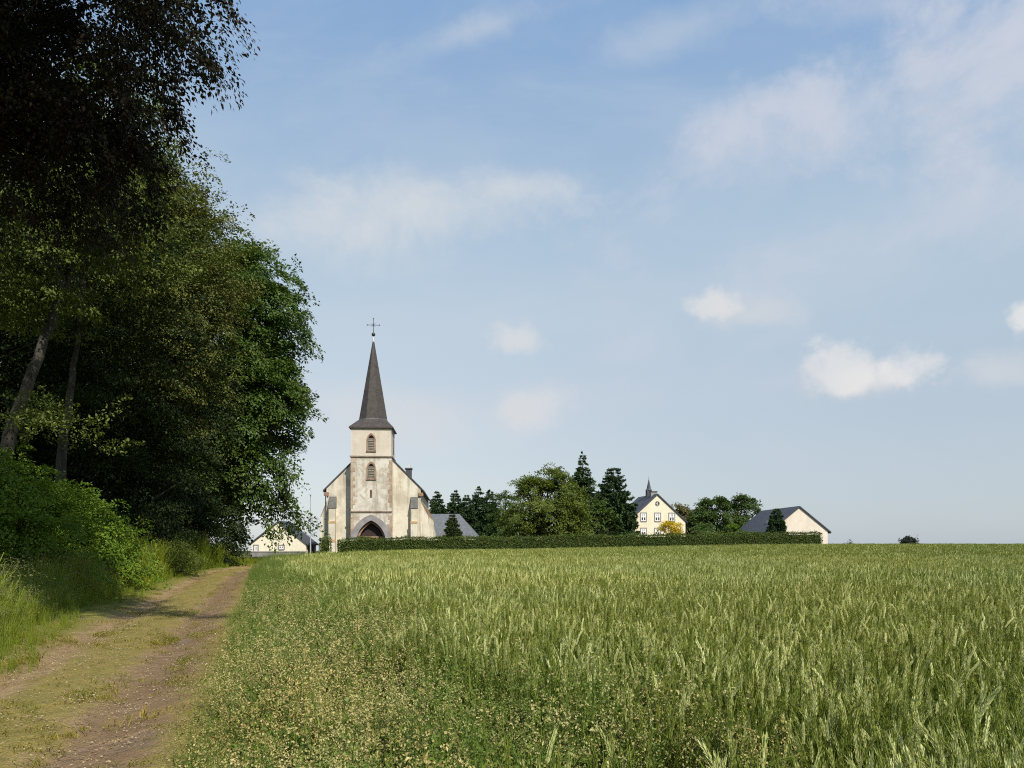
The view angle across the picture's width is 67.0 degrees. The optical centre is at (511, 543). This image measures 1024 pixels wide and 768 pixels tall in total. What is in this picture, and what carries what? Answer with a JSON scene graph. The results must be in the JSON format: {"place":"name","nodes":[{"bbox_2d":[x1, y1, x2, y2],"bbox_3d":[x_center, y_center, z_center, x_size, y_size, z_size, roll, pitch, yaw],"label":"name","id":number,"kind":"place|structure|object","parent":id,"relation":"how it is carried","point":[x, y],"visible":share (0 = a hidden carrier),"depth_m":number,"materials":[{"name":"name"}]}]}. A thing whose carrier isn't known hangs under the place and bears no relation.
{"place":"outdoors","nodes":[
{"label":"outdoors","id":0,"kind":"place"},
{"bbox_2d":[0,564,383,767],"bbox_3d":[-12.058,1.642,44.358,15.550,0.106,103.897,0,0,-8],"label":"dirt track","id":1,"kind":"structure","parent":0,"point":[126,752],"depth_m":9.18,"materials":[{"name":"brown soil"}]},
{"bbox_2d":[0,599,238,767],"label":"track stones","id":2,"kind":"object","parent":1,"relation":"on","point":[27,716],"visible":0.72,"depth_m":9.53,"materials":[{"name":"grey gravel"}]},
{"bbox_2d":[7,0,1023,550],"label":"sky","id":3,"kind":"structure","parent":0,"point":[771,252],"materials":[{"name":"blue"}]},
{"bbox_2d":[225,543,1023,767],"bbox_3d":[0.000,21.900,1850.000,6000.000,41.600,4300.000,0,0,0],"label":"ground","id":4,"kind":"structure","parent":0,"point":[245,555],"depth_m":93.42,"materials":[{"name":"green plant"}]},
{"bbox_2d":[0,172,121,532],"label":"shaded tree","id":5,"kind":"object","parent":4,"relation":"on","point":[43,376],"visible":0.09,"depth_m":31.84,"materials":[{"name":"green plant"}]},
{"bbox_2d":[0,444,123,594],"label":"leafy shrub","id":6,"kind":"object","parent":4,"relation":"on","point":[36,516],"visible":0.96,"depth_m":21.44,"materials":[{"name":"green plant"}]},
{"bbox_2d":[13,480,171,590],"bbox_3d":[-14.614,-0.220,26.415,5.841,4.117,4.862,0,0,0],"label":"leafy shrub","id":7,"kind":"object","parent":4,"relation":"on","point":[114,553],"visible":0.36,"depth_m":26.08,"materials":[{"name":"green plant"}]},
{"bbox_2d":[15,430,208,562],"bbox_3d":[-21.453,-2.257,41.011,9.407,8.200,11.169,0,0,-14],"label":"leafy shrub","id":8,"kind":"object","parent":4,"relation":"on","point":[144,485],"visible":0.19,"depth_m":39.78,"materials":[{"name":"green plant"}]},
{"bbox_2d":[0,151,226,546],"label":"shaded tree","id":9,"kind":"object","parent":4,"relation":"on","point":[36,457],"visible":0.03,"depth_m":40.14,"materials":[{"name":"green plant"}]},
{"bbox_2d":[0,130,238,497],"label":"beech tree","id":10,"kind":"object","parent":4,"relation":"on","point":[115,317],"visible":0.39,"depth_m":31.97,"materials":[{"name":"green plant"}]},
{"bbox_2d":[2,278,243,509],"bbox_3d":[-28.734,-8.974,53.940,17.625,21.685,18.331,0,0,-43],"label":"shaded tree","id":11,"kind":"object","parent":4,"relation":"on","point":[230,434],"depth_m":54.40,"materials":[{"name":"green plant"}]},
{"bbox_2d":[0,336,246,543],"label":"tree","id":12,"kind":"object","parent":4,"relation":"on","point":[161,439],"visible":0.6,"depth_m":38.10,"materials":[{"name":"green plant"}]},
{"bbox_2d":[0,0,259,299],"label":"beech tree","id":13,"kind":"object","parent":4,"relation":"on","point":[31,101],"visible":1,"depth_m":13.12,"materials":[{"name":"green plant"}]},
{"bbox_2d":[0,121,270,505],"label":"beech tree","id":14,"kind":"object","parent":4,"relation":"on","point":[216,284],"visible":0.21,"depth_m":38.92,"materials":[{"name":"green plant"}]},
{"bbox_2d":[0,45,278,481],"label":"beech tree","id":15,"kind":"object","parent":4,"relation":"on","point":[45,295],"visible":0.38,"depth_m":24.10,"materials":[{"name":"green plant"}]},
{"bbox_2d":[0,523,311,673],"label":"verge grass","id":16,"kind":"structure","parent":4,"relation":"on","point":[26,602],"depth_m":19.56,"materials":[{"name":"green plant"}]},
{"bbox_2d":[154,532,208,576],"bbox_3d":[-16.374,0.625,37.970,3.247,2.414,2.709,0,0,-31],"label":"leafy shrub","id":17,"kind":"object","parent":4,"relation":"on","point":[188,558],"visible":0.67,"depth_m":37.88,"materials":[{"name":"green plant"}]},
{"bbox_2d":[112,446,253,566],"bbox_3d":[-23.268,-2.565,54.707,10.884,8.844,19.126,0,0,0],"label":"leafy shrub","id":18,"kind":"object","parent":4,"relation":"on","point":[203,511],"visible":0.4,"depth_m":52.17,"materials":[{"name":"green plant"}]},
{"bbox_2d":[146,428,256,548],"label":"shaded tree","id":19,"kind":"object","parent":4,"relation":"on","point":[244,532],"depth_m":69.36,"materials":[{"name":"green plant"}]},
{"bbox_2d":[164,229,329,552],"bbox_3d":[-21.993,-11.355,61.010,14.489,26.477,14.059,0,0,0],"label":"oak tree","id":20,"kind":"object","parent":4,"relation":"on","point":[267,409],"visible":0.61,"depth_m":59.81,"materials":[{"name":"green plant"}]},
{"bbox_2d":[250,551,305,556],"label":"garden wall","id":21,"kind":"structure","parent":4,"relation":"on","point":[259,553],"depth_m":97.00,"materials":[{"name":"stone"}]},
{"bbox_2d":[248,521,317,553],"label":"white cottage","id":22,"kind":"structure","parent":4,"relation":"on","point":[297,544],"depth_m":105.01,"materials":[{"name":"paint"}]},
{"bbox_2d":[253,545,258,550],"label":"window","id":23,"kind":"structure","parent":22,"relation":"in","point":[255,547],"depth_m":105.01,"materials":[{"name":"white paint"}]},
{"bbox_2d":[278,545,284,549],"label":"window","id":24,"kind":"structure","parent":22,"relation":"in","point":[282,547],"depth_m":104.95,"materials":[{"name":"white paint"}]},
{"bbox_2d":[309,494,310,553],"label":"lamp post","id":25,"kind":"object","parent":4,"relation":"on","point":[310,522],"visible":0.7,"depth_m":91.95,"materials":[{"name":"metal"}]},
{"bbox_2d":[318,536,332,552],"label":"clipped hedge","id":26,"kind":"object","parent":4,"relation":"on","point":[324,544],"visible":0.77,"depth_m":95.15,"materials":[{"name":"green plant"}]},
{"bbox_2d":[320,318,434,552],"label":"church","id":27,"kind":"structure","parent":4,"relation":"on","point":[373,489],"depth_m":99.14,"materials":[{"name":"paint"}]},
{"bbox_2d":[359,523,382,540],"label":"door","id":28,"kind":"structure","parent":27,"relation":"in","point":[371,530],"depth_m":99.08,"materials":[{"name":"brown wood"}]},
{"bbox_2d":[366,433,375,451],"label":"tower window","id":29,"kind":"structure","parent":27,"relation":"in","point":[371,440],"depth_m":98.21,"materials":[{"name":"grey stone"}]},
{"bbox_2d":[366,461,375,479],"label":"tower window","id":30,"kind":"structure","parent":27,"relation":"in","point":[371,469],"depth_m":98.19,"materials":[{"name":"grey stone"}]},
{"bbox_2d":[429,491,448,513],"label":"fir tree","id":31,"kind":"object","parent":4,"relation":"on","point":[434,505],"visible":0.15,"depth_m":149.45,"materials":[{"name":"green plant"}]},
{"bbox_2d":[443,514,462,539],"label":"conifer","id":32,"kind":"object","parent":4,"relation":"on","point":[451,528],"visible":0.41,"depth_m":107.56,"materials":[{"name":"green plant"}]},
{"bbox_2d":[446,489,461,513],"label":"fir tree","id":33,"kind":"object","parent":4,"relation":"on","point":[452,507],"visible":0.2,"depth_m":151.39,"materials":[{"name":"green plant"}]},
{"bbox_2d":[431,514,478,539],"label":"annexe","id":34,"kind":"structure","parent":4,"relation":"on","point":[465,527],"depth_m":130.26,"materials":[{"name":"paint"}]},
{"bbox_2d":[457,495,479,535],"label":"fir tree","id":35,"kind":"object","parent":4,"relation":"on","point":[467,512],"visible":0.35,"depth_m":148.23,"materials":[{"name":"green plant"}]},
{"bbox_2d":[469,486,486,522],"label":"fir tree","id":36,"kind":"object","parent":4,"relation":"on","point":[476,499],"visible":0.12,"depth_m":152.48,"materials":[{"name":"green plant"}]},
{"bbox_2d":[475,489,501,538],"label":"fir tree","id":37,"kind":"object","parent":4,"relation":"on","point":[481,523],"visible":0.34,"depth_m":148.97,"materials":[{"name":"green plant"}]},
{"bbox_2d":[486,532,501,539],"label":"leafy shrub","id":38,"kind":"object","parent":4,"relation":"on","point":[495,534],"visible":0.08,"depth_m":129.25,"materials":[{"name":"green plant"}]},
{"bbox_2d":[483,490,521,537],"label":"broadleaf tree","id":39,"kind":"object","parent":4,"relation":"on","point":[505,501],"visible":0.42,"depth_m":139.48,"materials":[{"name":"green plant"}]},
{"bbox_2d":[494,462,597,539],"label":"broadleaf tree","id":40,"kind":"object","parent":4,"relation":"on","point":[565,505],"visible":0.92,"depth_m":109.37,"materials":[{"name":"green plant"}]},
{"bbox_2d":[151,550,998,767],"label":"field weeds","id":41,"kind":"object","parent":4,"relation":"on","point":[282,672],"visible":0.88,"depth_m":4.65,"materials":[{"name":"green plant"}]},
{"bbox_2d":[553,472,597,523],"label":"broadleaf tree","id":42,"kind":"object","parent":4,"relation":"on","point":[594,482],"visible":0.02,"depth_m":118.11,"materials":[{"name":"green plant"}]},
{"bbox_2d":[337,529,822,552],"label":"clipped hedge","id":43,"kind":"object","parent":4,"relation":"on","point":[480,542],"visible":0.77,"depth_m":98.52,"materials":[{"name":"green plant"}]},
{"bbox_2d":[566,451,595,533],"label":"spruce tree","id":44,"kind":"object","parent":4,"relation":"on","point":[581,471],"visible":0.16,"depth_m":117.41,"materials":[{"name":"green plant"}]},
{"bbox_2d":[571,496,622,536],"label":"broadleaf tree","id":45,"kind":"object","parent":4,"relation":"on","point":[597,505],"visible":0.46,"depth_m":112.38,"materials":[{"name":"green plant"}]},
{"bbox_2d":[594,523,622,537],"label":"leafy shrub","id":46,"kind":"object","parent":4,"relation":"on","point":[611,532],"visible":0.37,"depth_m":110.94,"materials":[{"name":"green plant"}]},
{"bbox_2d":[590,467,643,537],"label":"cedar tree","id":47,"kind":"object","parent":4,"relation":"on","point":[617,498],"visible":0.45,"depth_m":114.50,"materials":[{"name":"green plant"}]},
{"bbox_2d":[630,480,687,536],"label":"yellow house","id":48,"kind":"structure","parent":4,"relation":"on","point":[654,510],"depth_m":125.03,"materials":[{"name":"paint"}]},
{"bbox_2d":[640,512,646,521],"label":"window","id":49,"kind":"structure","parent":48,"relation":"in","point":[643,515],"depth_m":124.61,"materials":[{"name":"white paint"}]},
{"bbox_2d":[640,528,646,533],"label":"window","id":50,"kind":"structure","parent":48,"relation":"in","point":[642,530],"depth_m":124.61,"materials":[{"name":"white paint"}]},
{"bbox_2d":[654,512,660,521],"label":"window","id":51,"kind":"structure","parent":48,"relation":"in","point":[657,515],"depth_m":124.97,"materials":[{"name":"white paint"}]},
{"bbox_2d":[668,513,674,521],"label":"window","id":52,"kind":"structure","parent":48,"relation":"in","point":[671,516],"depth_m":125.34,"materials":[{"name":"white paint"}]},
{"bbox_2d":[656,520,683,535],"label":"leafy shrub","id":53,"kind":"object","parent":4,"relation":"on","point":[665,525],"visible":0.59,"depth_m":111.98,"materials":[{"name":"yellow plant"}]},
{"bbox_2d":[671,502,696,536],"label":"broadleaf tree","id":54,"kind":"object","parent":4,"relation":"on","point":[683,511],"visible":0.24,"depth_m":147.76,"materials":[{"name":"green plant"}]},
{"bbox_2d":[687,522,717,536],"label":"leafy shrub","id":55,"kind":"object","parent":4,"relation":"on","point":[698,527],"visible":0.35,"depth_m":127.34,"materials":[{"name":"green plant"}]},
{"bbox_2d":[687,495,733,536],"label":"broadleaf tree","id":56,"kind":"object","parent":4,"relation":"on","point":[709,515],"visible":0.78,"depth_m":140.51,"materials":[{"name":"green plant"}]},
{"bbox_2d":[725,523,745,535],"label":"leafy shrub","id":57,"kind":"object","parent":4,"relation":"on","point":[732,526],"visible":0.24,"depth_m":121.47,"materials":[{"name":"green plant"}]},
{"bbox_2d":[714,492,762,533],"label":"broadleaf tree","id":58,"kind":"object","parent":4,"relation":"on","point":[743,505],"visible":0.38,"depth_m":144.97,"materials":[{"name":"green plant"}]},
{"bbox_2d":[766,508,788,535],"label":"conifer","id":59,"kind":"object","parent":4,"relation":"on","point":[775,523],"visible":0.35,"depth_m":110.44,"materials":[{"name":"green plant"}]},
{"bbox_2d":[736,506,830,543],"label":"farm barn","id":60,"kind":"structure","parent":4,"relation":"on","point":[797,518],"depth_m":115.05,"materials":[{"name":"paint"}]},
{"bbox_2d":[898,536,919,543],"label":"distant bush","id":61,"kind":"object","parent":4,"relation":"on","point":[908,540],"visible":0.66,"depth_m":259.50,"materials":[{"name":"green plant"}]}
]}

